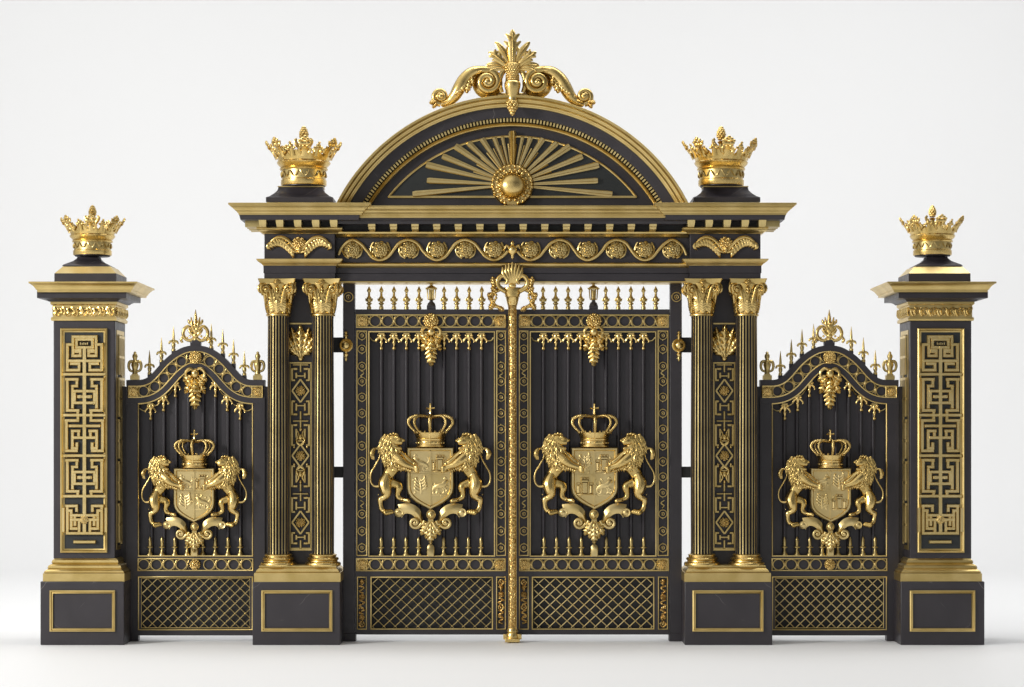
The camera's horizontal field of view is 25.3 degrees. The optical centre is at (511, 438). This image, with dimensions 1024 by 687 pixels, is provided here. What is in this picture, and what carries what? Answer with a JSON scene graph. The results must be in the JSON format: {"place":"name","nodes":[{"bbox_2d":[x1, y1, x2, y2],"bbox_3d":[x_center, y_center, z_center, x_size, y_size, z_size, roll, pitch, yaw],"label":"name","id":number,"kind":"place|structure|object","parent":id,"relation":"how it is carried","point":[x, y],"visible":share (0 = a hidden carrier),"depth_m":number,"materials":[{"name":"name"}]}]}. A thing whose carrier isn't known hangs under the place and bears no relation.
{"place":"outdoors","nodes":[
{"label":"outdoors","id":0,"kind":"place"},
{"bbox_2d":[0,0,1023,686],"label":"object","id":1,"kind":"structure","parent":0,"point":[158,124],"depth_m":45.00,"materials":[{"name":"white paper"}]},
{"bbox_2d":[28,256,154,644],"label":"pillar","id":2,"kind":"structure","parent":1,"relation":"on","point":[85,591],"depth_m":26.09,"materials":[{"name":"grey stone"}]},
{"bbox_2d":[60,205,125,257],"bbox_3d":[-4.883,-2.409,26.471,0.747,0.601,0.748,0,0,0],"label":"crown finial","id":3,"kind":"object","parent":2,"relation":"on","point":[89,237],"visible":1,"depth_m":26.28,"materials":[{"name":"gold metal"}]},
{"bbox_2d":[120,309,266,640],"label":"side gate","id":4,"kind":"structure","parent":2,"relation":"attached to","point":[193,550],"depth_m":26.49,"materials":[{"name":"black metal"}]},
{"bbox_2d":[253,278,343,644],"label":"column pier","id":5,"kind":"structure","parent":1,"relation":"on","point":[298,588],"depth_m":26.13,"materials":[{"name":"metal"}]},
{"bbox_2d":[228,186,796,284],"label":"entablature","id":6,"kind":"structure","parent":5,"relation":"on","point":[319,232],"depth_m":26.13,"materials":[{"name":"grey paint"}]},
{"bbox_2d":[265,126,341,187],"bbox_3d":[-2.421,-3.257,26.360,0.886,0.713,0.887,0,0,0],"label":"crown finial","id":7,"kind":"object","parent":6,"relation":"on","point":[301,165],"visible":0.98,"depth_m":26.13,"materials":[{"name":"gold metal"}]},
{"bbox_2d":[337,95,687,204],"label":"arched pediment","id":8,"kind":"structure","parent":6,"relation":"on","point":[491,150],"depth_m":26.14,"materials":[{"name":"black metal"}]},
{"bbox_2d":[429,29,595,115],"bbox_3d":[0.005,-4.154,26.055,1.897,0.996,0.490,0,0,0],"label":"crest ornament","id":9,"kind":"object","parent":8,"relation":"on","point":[487,78],"visible":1,"depth_m":25.93,"materials":[{"name":"gold metal"}]},
{"bbox_2d":[681,126,756,187],"bbox_3d":[2.407,-3.257,26.360,0.886,0.713,0.887,0,0,0],"label":"crown finial","id":10,"kind":"object","parent":6,"relation":"on","point":[723,163],"visible":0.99,"depth_m":26.13,"materials":[{"name":"gold metal"}]},
{"bbox_2d":[334,284,356,640],"bbox_3d":[-1.977,0.275,26.496,0.326,4.163,0.232,0,0,0],"label":"gate post","id":11,"kind":"object","parent":1,"relation":"on","point":[345,344],"visible":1,"depth_m":26.46,"materials":[{"name":"black metal"}]},
{"bbox_2d":[355,284,507,634],"bbox_3d":[-0.923,0.235,26.400,1.794,4.089,0.554,0,0,0],"label":"gate leaf","id":12,"kind":"object","parent":11,"relation":"attached to","point":[431,469],"visible":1,"depth_m":26.49,"materials":[{"name":"grey paint"}]},
{"bbox_2d":[487,262,537,641],"bbox_3d":[0.005,0.163,26.271,0.587,4.368,0.338,0,0,0],"label":"post","id":13,"kind":"object","parent":1,"relation":"on","point":[512,275],"visible":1,"depth_m":26.30,"materials":[{"name":"gold metal"}]},
{"bbox_2d":[668,284,690,640],"bbox_3d":[1.987,0.275,26.496,0.326,4.163,0.232,0,0,0],"label":"gate post","id":14,"kind":"object","parent":1,"relation":"on","point":[679,344],"visible":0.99,"depth_m":26.46,"materials":[{"name":"grey metal"}]},
{"bbox_2d":[517,284,669,634],"bbox_3d":[0.933,0.235,26.400,1.794,4.089,0.554,0,0,0],"label":"gate leaf","id":15,"kind":"object","parent":14,"relation":"attached to","point":[593,469],"visible":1,"depth_m":26.49,"materials":[{"name":"grey paint"}]},
{"bbox_2d":[681,278,771,644],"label":"column pier","id":16,"kind":"structure","parent":1,"relation":"on","point":[726,587],"depth_m":26.13,"materials":[{"name":"grey paint"}]},
{"bbox_2d":[870,256,995,644],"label":"pillar","id":17,"kind":"structure","parent":1,"relation":"on","point":[938,591],"depth_m":26.09,"materials":[{"name":"black metal"}]},
{"bbox_2d":[757,310,904,640],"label":"side gate","id":18,"kind":"structure","parent":17,"relation":"attached to","point":[830,548],"depth_m":26.49,"materials":[{"name":"black metal"}]},
{"bbox_2d":[899,205,963,257],"bbox_3d":[4.873,-2.409,26.471,0.747,0.601,0.748,0,0,0],"label":"crown finial","id":19,"kind":"object","parent":17,"relation":"on","point":[933,237],"visible":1,"depth_m":26.28,"materials":[{"name":"gold metal"}]}
]}

